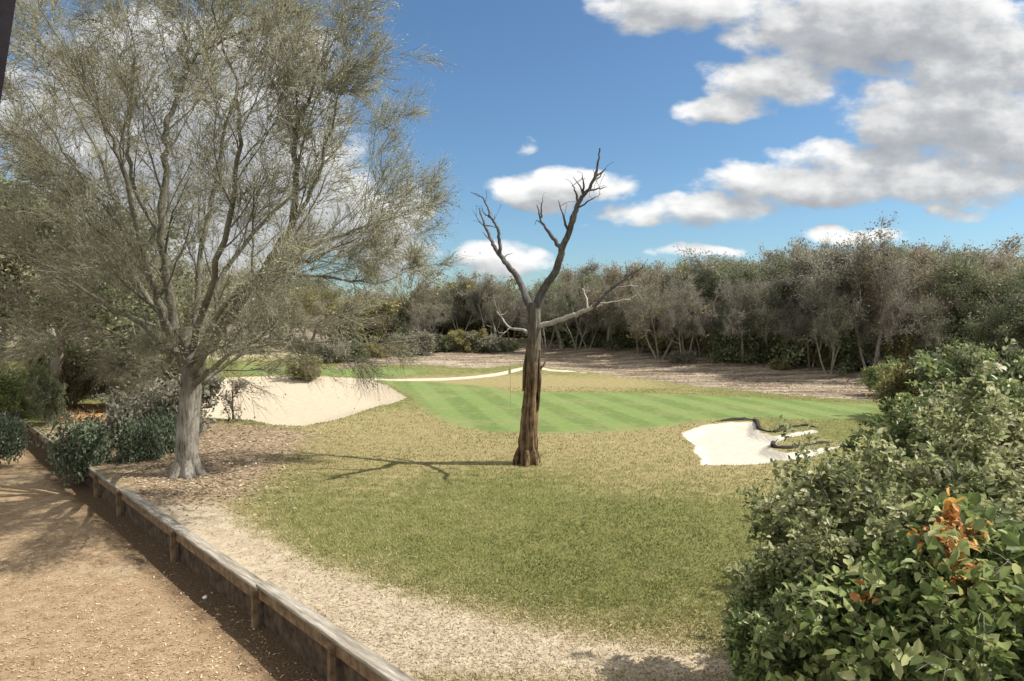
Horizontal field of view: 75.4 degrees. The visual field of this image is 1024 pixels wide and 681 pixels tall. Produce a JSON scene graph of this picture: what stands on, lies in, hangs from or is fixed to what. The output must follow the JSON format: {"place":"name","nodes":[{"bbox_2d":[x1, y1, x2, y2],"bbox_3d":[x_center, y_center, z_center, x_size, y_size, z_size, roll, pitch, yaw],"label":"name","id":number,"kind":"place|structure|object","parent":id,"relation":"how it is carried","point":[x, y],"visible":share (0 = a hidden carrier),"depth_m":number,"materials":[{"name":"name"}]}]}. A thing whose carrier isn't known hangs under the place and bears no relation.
{"place":"outdoors","nodes":[
{"label":"outdoors","id":0,"kind":"place"},
{"bbox_2d":[0,415,326,680],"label":"yard ground","id":1,"kind":"structure","parent":0,"point":[188,582],"depth_m":11.85,"materials":[{"name":"brown soil"}]},
{"bbox_2d":[0,0,15,102],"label":"porch post","id":2,"kind":"object","parent":1,"relation":"on","point":[7,8],"depth_m":1.60,"materials":[{"name":"paint"}]},
{"bbox_2d":[0,408,32,467],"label":"shrub","id":3,"kind":"object","parent":1,"relation":"on","point":[12,439],"visible":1,"depth_m":22.23,"materials":[{"name":"teal plant"}]},
{"bbox_2d":[0,457,315,680],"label":"wood chips","id":4,"kind":"object","parent":1,"relation":"on","point":[131,665],"visible":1,"depth_m":10.45,"materials":[{"name":"wood"}]},
{"bbox_2d":[0,407,416,680],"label":"retaining wall","id":5,"kind":"structure","parent":1,"relation":"on","point":[323,647],"depth_m":10.96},
{"bbox_2d":[44,406,314,503],"bbox_3d":[-12.799,3.541,25.426,7.578,0.122,21.606,-2,3,-44],"label":"planting bed","id":6,"kind":"object","parent":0,"point":[112,476],"visible":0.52,"depth_m":19.84,"materials":[{"name":"soil"}]},
{"bbox_2d":[18,363,71,424],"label":"shrub","id":7,"kind":"object","parent":6,"relation":"on","point":[46,399],"visible":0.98,"depth_m":27.11,"materials":[{"name":"green plant"}]},
{"bbox_2d":[36,405,115,485],"bbox_3d":[-13.082,3.359,20.024,1.924,2.716,1.894,2,3,39],"label":"shrub","id":8,"kind":"object","parent":6,"relation":"on","point":[83,447],"visible":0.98,"depth_m":19.84,"materials":[{"name":"green plant"}]},
{"bbox_2d":[57,403,110,420],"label":"orange fallen leaves","id":9,"kind":"object","parent":6,"relation":"on","point":[87,407],"visible":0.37,"depth_m":31.07,"materials":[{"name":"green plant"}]},
{"bbox_2d":[76,323,153,400],"bbox_3d":[-19.024,1.234,32.321,3.768,5.227,3.410,-1,3,-33],"label":"shrub","id":10,"kind":"object","parent":6,"relation":"on","point":[104,388],"visible":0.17,"depth_m":31.71,"materials":[{"name":"green plant"}]},
{"bbox_2d":[91,383,175,448],"bbox_3d":[-13.176,2.963,23.811,3.530,2.715,3.261,-2,3,-39],"label":"shrub","id":11,"kind":"object","parent":6,"relation":"on","point":[115,411],"visible":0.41,"depth_m":22.98,"materials":[{"name":"green plant"}]},
{"bbox_2d":[113,410,170,465],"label":"shrub","id":12,"kind":"object","parent":6,"relation":"on","point":[138,443],"visible":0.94,"depth_m":20.49,"materials":[{"name":"teal plant"}]},
{"bbox_2d":[110,346,180,397],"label":"shrub","id":13,"kind":"object","parent":6,"relation":"on","point":[174,368],"visible":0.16,"depth_m":30.79,"materials":[{"name":"green plant"}]},
{"bbox_2d":[144,403,177,454],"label":"shrub","id":14,"kind":"object","parent":6,"relation":"on","point":[169,421],"visible":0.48,"depth_m":21.86,"materials":[{"name":"teal plant"}]},
{"bbox_2d":[127,366,227,436],"bbox_3d":[-12.994,2.757,24.923,4.128,3.436,4.468,0,2,-3],"label":"shrub","id":15,"kind":"object","parent":6,"relation":"on","point":[209,386],"visible":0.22,"depth_m":25.09,"materials":[{"name":"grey plant"}]},
{"bbox_2d":[0,0,473,478],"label":"oak tree","id":16,"kind":"object","parent":6,"relation":"on","point":[177,341],"visible":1,"depth_m":16.48,"materials":[{"name":"green plant"}]},
{"bbox_2d":[219,373,255,423],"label":"sapling","id":17,"kind":"object","parent":6,"relation":"on","point":[232,401],"visible":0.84,"depth_m":28.11,"materials":[{"name":"green plant"}]},
{"bbox_2d":[240,365,426,376],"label":"fairway","id":18,"kind":"structure","parent":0,"point":[385,370],"depth_m":50.57,"materials":[{"name":"plant"}]},
{"bbox_2d":[0,339,927,680],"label":"lawn","id":19,"kind":"structure","parent":0,"point":[568,381],"depth_m":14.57,"materials":[{"name":"green plant"}]},
{"bbox_2d":[0,361,56,421],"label":"shrub","id":20,"kind":"object","parent":19,"relation":"on","point":[10,401],"visible":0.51,"depth_m":29.25,"materials":[{"name":"green plant"}]},
{"bbox_2d":[17,329,120,406],"bbox_3d":[-21.552,1.397,32.284,4.545,4.337,3.450,1,2,18],"label":"shrub","id":21,"kind":"object","parent":19,"relation":"on","point":[77,393],"visible":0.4,"depth_m":31.62,"materials":[{"name":"green plant"}]},
{"bbox_2d":[0,184,159,398],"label":"oak tree","id":22,"kind":"object","parent":19,"relation":"on","point":[5,267],"visible":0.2,"depth_m":30.80,"materials":[{"name":"green plant"}]},
{"bbox_2d":[0,153,204,423],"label":"oak tree","id":23,"kind":"object","parent":19,"relation":"on","point":[108,315],"visible":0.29,"depth_m":26.94,"materials":[{"name":"green plant"}]},
{"bbox_2d":[103,255,244,368],"bbox_3d":[-24.421,-2.072,46.178,15.028,10.350,10.144,2,3,41],"label":"oak tree","id":24,"kind":"object","parent":19,"relation":"on","point":[185,319],"visible":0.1,"depth_m":42.99,"materials":[{"name":"green plant"}]},
{"bbox_2d":[210,273,293,336],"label":"oak tree","id":25,"kind":"object","parent":19,"relation":"on","point":[212,313],"visible":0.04,"depth_m":64.61,"materials":[{"name":"green plant"}]},
{"bbox_2d":[236,291,307,346],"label":"oak tree","id":26,"kind":"object","parent":19,"relation":"on","point":[300,303],"visible":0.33,"depth_m":56.49,"materials":[{"name":"green plant"}]},
{"bbox_2d":[282,353,323,381],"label":"shrub","id":27,"kind":"object","parent":19,"relation":"on","point":[299,373],"visible":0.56,"depth_m":46.51,"materials":[{"name":"green plant"}]},
{"bbox_2d":[202,375,405,425],"bbox_3d":[-11.903,3.151,37.806,11.067,0.586,22.630,-1,2,-25],"label":"sand bunker","id":28,"kind":"object","parent":19,"relation":"in","point":[300,403],"visible":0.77,"depth_m":37.48},
{"bbox_2d":[270,282,343,340],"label":"oak tree","id":29,"kind":"object","parent":19,"relation":"on","point":[308,305],"visible":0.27,"depth_m":67.49,"materials":[{"name":"green plant"}]},
{"bbox_2d":[290,299,337,339],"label":"oak tree","id":30,"kind":"object","parent":19,"relation":"on","point":[323,309],"visible":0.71,"depth_m":58.74,"materials":[{"name":"green plant"}]},
{"bbox_2d":[305,338,353,363],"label":"shrub","id":31,"kind":"object","parent":19,"relation":"on","point":[327,349],"visible":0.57,"depth_m":54.88,"materials":[{"name":"green plant"}]},
{"bbox_2d":[334,292,403,341],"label":"oak tree","id":32,"kind":"object","parent":19,"relation":"on","point":[396,321],"visible":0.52,"depth_m":64.72,"materials":[{"name":"green plant"}]},
{"bbox_2d":[138,478,731,680],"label":"dry straw","id":33,"kind":"object","parent":19,"relation":"on","point":[516,643],"visible":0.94,"depth_m":9.21,"materials":[{"name":"plant"}]},
{"bbox_2d":[471,148,647,466],"bbox_3d":[0.918,-0.623,19.800,7.026,9.181,2.155,2,3,41],"label":"dead tree","id":34,"kind":"object","parent":19,"relation":"on","point":[526,454],"visible":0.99,"depth_m":20.16,"materials":[{"name":"wood"}]},
{"bbox_2d":[382,380,877,432],"bbox_3d":[2.053,3.233,33.218,29.693,0.184,15.365,1,2,24],"label":"putting green","id":35,"kind":"object","parent":19,"relation":"in","point":[478,407],"visible":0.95,"depth_m":32.09,"materials":[{"name":"plant"}]},
{"bbox_2d":[682,421,836,464],"bbox_3d":[8.900,3.760,24.063,5.263,0.325,8.720,0,2,12],"label":"sand bunker","id":36,"kind":"object","parent":19,"relation":"in","point":[741,443],"visible":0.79,"depth_m":24.72},
{"bbox_2d":[720,538,889,680],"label":"bush","id":37,"kind":"object","parent":19,"relation":"on","point":[780,613],"visible":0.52,"depth_m":6.45,"materials":[{"name":"green plant"}]},
{"bbox_2d":[725,415,1023,607],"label":"bush","id":38,"kind":"object","parent":19,"relation":"on","point":[827,511],"visible":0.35,"depth_m":7.45,"materials":[{"name":"green plant"}]},
{"bbox_2d":[727,514,1023,680],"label":"bush","id":39,"kind":"object","parent":19,"relation":"on","point":[899,609],"visible":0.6,"depth_m":5.60,"materials":[{"name":"green plant"}]},
{"bbox_2d":[794,488,1023,680],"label":"bush","id":40,"kind":"object","parent":19,"relation":"on","point":[988,592],"visible":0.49,"depth_m":5.40,"materials":[{"name":"green plant"}]},
{"bbox_2d":[865,349,971,409],"bbox_3d":[18.019,2.091,28.897,4.532,3.777,4.308,1,2,17],"label":"shrub","id":41,"kind":"object","parent":19,"relation":"on","point":[894,385],"visible":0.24,"depth_m":29.21,"materials":[{"name":"green plant"}]},
{"bbox_2d":[837,347,1023,498],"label":"bush","id":42,"kind":"object","parent":19,"relation":"on","point":[904,430],"visible":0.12,"depth_m":10.82,"materials":[{"name":"green plant"}]},
{"bbox_2d":[849,487,1018,677],"bbox_3d":[4.579,2.901,6.173,3.532,3.220,3.480,0,2,0],"label":"bush","id":43,"kind":"object","parent":19,"relation":"on","point":[950,513],"visible":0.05,"depth_m":5.80,"materials":[{"name":"orange plant"}]},
{"bbox_2d":[868,360,1023,526],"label":"bush","id":44,"kind":"object","parent":19,"relation":"on","point":[976,447],"visible":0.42,"depth_m":8.37,"materials":[{"name":"green plant"}]},
{"bbox_2d":[906,336,1023,420],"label":"shrub","id":45,"kind":"object","parent":19,"relation":"on","point":[963,363],"visible":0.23,"depth_m":26.07,"materials":[{"name":"green plant"}]},
{"bbox_2d":[938,336,1002,382],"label":"shrub","id":46,"kind":"object","parent":19,"relation":"on","point":[956,343],"visible":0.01,"depth_m":27.04,"materials":[{"name":"green plant"}]},
{"bbox_2d":[373,367,561,380],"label":"cart path","id":47,"kind":"structure","parent":0,"point":[470,377],"depth_m":47.49,"materials":[{"name":"concrete"}]},
{"bbox_2d":[0,313,954,400],"bbox_3d":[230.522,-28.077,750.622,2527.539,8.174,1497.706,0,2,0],"label":"leaf litter bank","id":48,"kind":"structure","parent":0,"point":[633,359],"depth_m":52.43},
{"bbox_2d":[313,287,405,343],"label":"shrub","id":49,"kind":"object","parent":48,"relation":"on","point":[388,306],"visible":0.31,"depth_m":65.40,"materials":[{"name":"green plant"}]},
{"bbox_2d":[381,328,438,355],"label":"shrub","id":50,"kind":"object","parent":48,"relation":"on","point":[422,348],"visible":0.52,"depth_m":61.09,"materials":[{"name":"green plant"}]},
{"bbox_2d":[401,298,446,334],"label":"shrub","id":51,"kind":"object","parent":48,"relation":"on","point":[418,322],"visible":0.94,"depth_m":64.71,"materials":[{"name":"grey plant"}]},
{"bbox_2d":[405,276,464,337],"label":"bare tree","id":52,"kind":"object","parent":48,"relation":"on","point":[428,289],"visible":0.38,"depth_m":69.14,"materials":[{"name":"grey plant"}]},
{"bbox_2d":[433,271,497,331],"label":"bare tree","id":53,"kind":"object","parent":48,"relation":"on","point":[446,317],"visible":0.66,"depth_m":67.17,"materials":[{"name":"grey plant"}]},
{"bbox_2d":[445,326,489,352],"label":"shrub","id":54,"kind":"object","parent":48,"relation":"on","point":[458,338],"visible":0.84,"depth_m":63.17,"materials":[{"name":"green plant"}]},
{"bbox_2d":[431,275,516,336],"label":"shrub","id":55,"kind":"object","parent":48,"relation":"on","point":[479,327],"visible":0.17,"depth_m":71.02,"materials":[{"name":"green plant"}]},
{"bbox_2d":[44,331,913,519],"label":"fallen leaves","id":56,"kind":"object","parent":48,"relation":"on","point":[201,480],"visible":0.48,"depth_m":21.00,"materials":[{"name":"plant"}]},
{"bbox_2d":[464,331,503,352],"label":"shrub","id":57,"kind":"object","parent":48,"relation":"on","point":[491,345],"visible":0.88,"depth_m":63.08,"materials":[{"name":"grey plant"}]},
{"bbox_2d":[453,266,523,340],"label":"oak tree","id":58,"kind":"object","parent":48,"relation":"on","point":[463,279],"visible":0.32,"depth_m":68.01,"materials":[{"name":"green plant"}]},
{"bbox_2d":[463,274,521,337],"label":"bare tree","id":59,"kind":"object","parent":48,"relation":"on","point":[507,304],"visible":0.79,"depth_m":66.59,"materials":[{"name":"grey plant"}]},
{"bbox_2d":[491,297,532,341],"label":"bare tree","id":60,"kind":"object","parent":48,"relation":"on","point":[515,309],"visible":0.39,"depth_m":68.76,"materials":[{"name":"grey plant"}]},
{"bbox_2d":[516,278,573,348],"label":"oak tree","id":61,"kind":"object","parent":48,"relation":"on","point":[556,330],"visible":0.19,"depth_m":66.23,"materials":[{"name":"green plant"}]},
{"bbox_2d":[517,291,581,350],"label":"bare tree","id":62,"kind":"object","parent":48,"relation":"on","point":[525,319],"visible":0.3,"depth_m":63.88,"materials":[{"name":"grey plant"}]},
{"bbox_2d":[532,272,607,349],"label":"bare tree","id":63,"kind":"object","parent":48,"relation":"on","point":[589,323],"visible":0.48,"depth_m":62.58,"materials":[{"name":"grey plant"}]},
{"bbox_2d":[546,285,599,347],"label":"shrub","id":64,"kind":"object","parent":48,"relation":"on","point":[566,335],"visible":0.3,"depth_m":66.23,"materials":[{"name":"green plant"}]},
{"bbox_2d":[555,278,612,348],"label":"bare tree","id":65,"kind":"object","parent":48,"relation":"on","point":[580,294],"visible":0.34,"depth_m":62.85,"materials":[{"name":"grey plant"}]},
{"bbox_2d":[557,253,623,286],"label":"oak tree","id":66,"kind":"object","parent":48,"relation":"on","point":[584,271],"visible":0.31,"depth_m":74.01,"materials":[{"name":"green plant"}]},
{"bbox_2d":[586,319,632,348],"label":"shrub","id":67,"kind":"object","parent":48,"relation":"on","point":[597,342],"visible":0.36,"depth_m":63.39,"materials":[{"name":"green plant"}]},
{"bbox_2d":[597,319,648,350],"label":"shrub","id":68,"kind":"object","parent":48,"relation":"on","point":[621,342],"visible":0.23,"depth_m":61.89,"materials":[{"name":"green plant"}]},
{"bbox_2d":[583,254,668,348],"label":"oak tree","id":69,"kind":"object","parent":48,"relation":"on","point":[597,295],"visible":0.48,"depth_m":60.02,"materials":[{"name":"green plant"}]},
{"bbox_2d":[596,268,674,352],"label":"bare tree","id":70,"kind":"object","parent":48,"relation":"on","point":[615,320],"visible":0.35,"depth_m":58.18,"materials":[{"name":"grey plant"}]},
{"bbox_2d":[603,276,714,359],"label":"bare tree","id":71,"kind":"object","parent":48,"relation":"on","point":[643,305],"visible":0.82,"depth_m":54.85,"materials":[{"name":"plant"}]},
{"bbox_2d":[617,261,703,305],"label":"oak tree","id":72,"kind":"object","parent":48,"relation":"on","point":[669,282],"visible":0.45,"depth_m":60.70,"materials":[{"name":"green plant"}]},
{"bbox_2d":[627,293,718,353],"bbox_3d":[14.194,-1.101,57.645,8.242,6.183,7.836,-1,2,-15],"label":"shrub","id":73,"kind":"object","parent":48,"relation":"on","point":[651,338],"visible":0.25,"depth_m":57.14,"materials":[{"name":"green plant"}]},
{"bbox_2d":[667,347,697,363],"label":"shrub","id":74,"kind":"object","parent":48,"relation":"on","point":[675,357],"visible":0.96,"depth_m":54.29,"materials":[{"name":"grey plant"}]},
{"bbox_2d":[656,281,719,362],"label":"bare tree","id":75,"kind":"object","parent":48,"relation":"on","point":[669,317],"visible":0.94,"depth_m":53.71,"materials":[{"name":"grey plant"}]},
{"bbox_2d":[667,281,730,356],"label":"bare tree","id":76,"kind":"object","parent":48,"relation":"on","point":[691,325],"visible":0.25,"depth_m":54.89,"materials":[{"name":"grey plant"}]},
{"bbox_2d":[658,257,768,293],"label":"oak tree","id":77,"kind":"object","parent":48,"relation":"on","point":[676,268],"visible":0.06,"depth_m":69.61,"materials":[{"name":"green plant"}]},
{"bbox_2d":[702,324,755,363],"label":"shrub","id":78,"kind":"object","parent":48,"relation":"on","point":[715,343],"visible":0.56,"depth_m":53.57,"materials":[{"name":"green plant"}]},
{"bbox_2d":[692,253,775,349],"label":"oak tree","id":79,"kind":"object","parent":48,"relation":"on","point":[749,272],"visible":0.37,"depth_m":55.33,"materials":[{"name":"green plant"}]},
{"bbox_2d":[704,320,780,364],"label":"shrub","id":80,"kind":"object","parent":48,"relation":"on","point":[749,354],"visible":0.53,"depth_m":52.61,"materials":[{"name":"green plant"}]},
{"bbox_2d":[696,271,804,363],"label":"bare tree","id":81,"kind":"object","parent":48,"relation":"on","point":[737,317],"visible":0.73,"depth_m":51.20,"materials":[{"name":"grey plant"}]},
{"bbox_2d":[711,263,811,361],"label":"bare tree","id":82,"kind":"object","parent":48,"relation":"on","point":[756,327],"visible":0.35,"depth_m":50.80,"materials":[{"name":"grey plant"}]},
{"bbox_2d":[737,313,824,366],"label":"shrub","id":83,"kind":"object","parent":48,"relation":"on","point":[790,355],"visible":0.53,"depth_m":50.32,"materials":[{"name":"green plant"}]},
{"bbox_2d":[748,276,817,336],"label":"bare tree","id":84,"kind":"object","parent":48,"relation":"on","point":[772,302],"visible":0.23,"depth_m":51.66,"materials":[{"name":"green plant"}]},
{"bbox_2d":[673,241,913,323],"bbox_3d":[23.569,-3.804,56.265,11.450,10.418,19.430,-1,3,-29],"label":"oak tree","id":85,"kind":"object","parent":48,"relation":"on","point":[697,264],"visible":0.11,"depth_m":59.39,"materials":[{"name":"green plant"}]},
{"bbox_2d":[763,242,847,331],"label":"oak tree","id":86,"kind":"object","parent":48,"relation":"on","point":[777,272],"visible":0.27,"depth_m":54.34,"materials":[{"name":"green plant"}]},
{"bbox_2d":[777,299,839,367],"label":"bare tree","id":87,"kind":"object","parent":48,"relation":"on","point":[792,326],"visible":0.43,"depth_m":49.48,"materials":[{"name":"grey plant"}]},
{"bbox_2d":[803,344,842,367],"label":"shrub","id":88,"kind":"object","parent":48,"relation":"on","point":[827,358],"visible":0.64,"depth_m":49.85,"materials":[{"name":"green plant"}]},
{"bbox_2d":[780,264,878,374],"bbox_3d":[22.478,-1.548,47.147,6.754,8.637,7.068,1,2,26],"label":"bare tree","id":89,"kind":"object","parent":48,"relation":"on","point":[827,329],"visible":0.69,"depth_m":45.97,"materials":[{"name":"plant"}]},
{"bbox_2d":[757,209,904,363],"bbox_3d":[23.744,-3.446,51.473,9.239,11.195,15.678,1,2,16],"label":"oak tree","id":90,"kind":"object","parent":48,"relation":"on","point":[825,275],"visible":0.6,"depth_m":46.17,"materials":[{"name":"green plant"}]},
{"bbox_2d":[813,327,880,374],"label":"shrub","id":91,"kind":"object","parent":48,"relation":"on","point":[847,344],"visible":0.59,"depth_m":47.75,"materials":[{"name":"green plant"}]},
{"bbox_2d":[775,231,954,328],"bbox_3d":[26.990,-3.156,51.151,14.787,10.993,8.995,-1,2,-17],"label":"oak tree","id":92,"kind":"object","parent":48,"relation":"on","point":[797,257],"visible":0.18,"depth_m":50.12,"materials":[{"name":"green plant"}]},
{"bbox_2d":[807,247,926,374],"bbox_3d":[25.777,-1.968,46.766,7.806,9.705,7.583,-2,3,-42],"label":"bare tree","id":93,"kind":"object","parent":48,"relation":"on","point":[894,309],"visible":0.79,"depth_m":45.19,"materials":[{"name":"grey plant"}]},
{"bbox_2d":[854,355,902,397],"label":"shrub","id":94,"kind":"object","parent":48,"relation":"on","point":[875,378],"visible":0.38,"depth_m":37.29,"materials":[{"name":"green plant"}]},
{"bbox_2d":[858,330,919,368],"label":"shrub","id":95,"kind":"object","parent":48,"relation":"on","point":[872,355],"visible":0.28,"depth_m":47.16,"materials":[{"name":"green plant"}]},
{"bbox_2d":[861,323,926,363],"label":"shrub","id":96,"kind":"object","parent":48,"relation":"on","point":[903,353],"visible":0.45,"depth_m":46.47,"materials":[{"name":"green plant"}]},
{"bbox_2d":[852,280,957,355],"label":"bare tree","id":97,"kind":"object","parent":48,"relation":"on","point":[930,338],"visible":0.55,"depth_m":45.04,"materials":[{"name":"plant"}]},
{"bbox_2d":[843,230,1005,340],"bbox_3d":[29.496,-2.816,48.403,11.642,10.527,8.431,0,2,-5],"label":"oak tree","id":98,"kind":"object","parent":48,"relation":"on","point":[869,270],"visible":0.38,"depth_m":46.45,"materials":[{"name":"green plant"}]},
{"bbox_2d":[896,246,989,319],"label":"oak tree","id":99,"kind":"object","parent":48,"relation":"on","point":[914,256],"visible":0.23,"depth_m":49.53,"materials":[{"name":"green plant"}]},
{"bbox_2d":[903,310,986,373],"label":"shrub","id":100,"kind":"object","parent":48,"relation":"on","point":[958,330],"visible":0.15,"depth_m":45.19,"materials":[{"name":"green plant"}]},
{"bbox_2d":[885,228,1023,272],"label":"oak tree","id":101,"kind":"object","parent":48,"relation":"on","point":[924,246],"visible":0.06,"depth_m":63.62,"materials":[{"name":"green plant"}]},
{"bbox_2d":[888,235,1023,283],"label":"oak tree","id":102,"kind":"object","parent":48,"relation":"on","point":[942,248],"visible":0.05,"depth_m":62.75,"materials":[{"name":"green plant"}]},
{"bbox_2d":[907,236,1022,281],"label":"oak tree","id":103,"kind":"object","parent":48,"relation":"on","point":[973,254],"visible":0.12,"depth_m":51.49,"materials":[{"name":"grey plant"}]},
{"bbox_2d":[919,245,1023,354],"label":"oak tree","id":104,"kind":"object","parent":48,"relation":"on","point":[999,328],"visible":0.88,"depth_m":42.20,"materials":[{"name":"green plant"}]},
{"bbox_2d":[949,250,1023,347],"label":"oak tree","id":105,"kind":"object","parent":48,"relation":"on","point":[980,282],"visible":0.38,"depth_m":45.07,"materials":[{"name":"green plant"}]},
{"bbox_2d":[963,255,1021,301],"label":"oak tree","id":106,"kind":"object","parent":48,"relation":"on","point":[994,268],"visible":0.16,"depth_m":48.26,"materials":[{"name":"green plant"}]},
{"bbox_2d":[0,0,1023,301],"label":"sky","id":107,"kind":"structure","parent":0,"point":[727,126],"materials":[{"name":"blue"}]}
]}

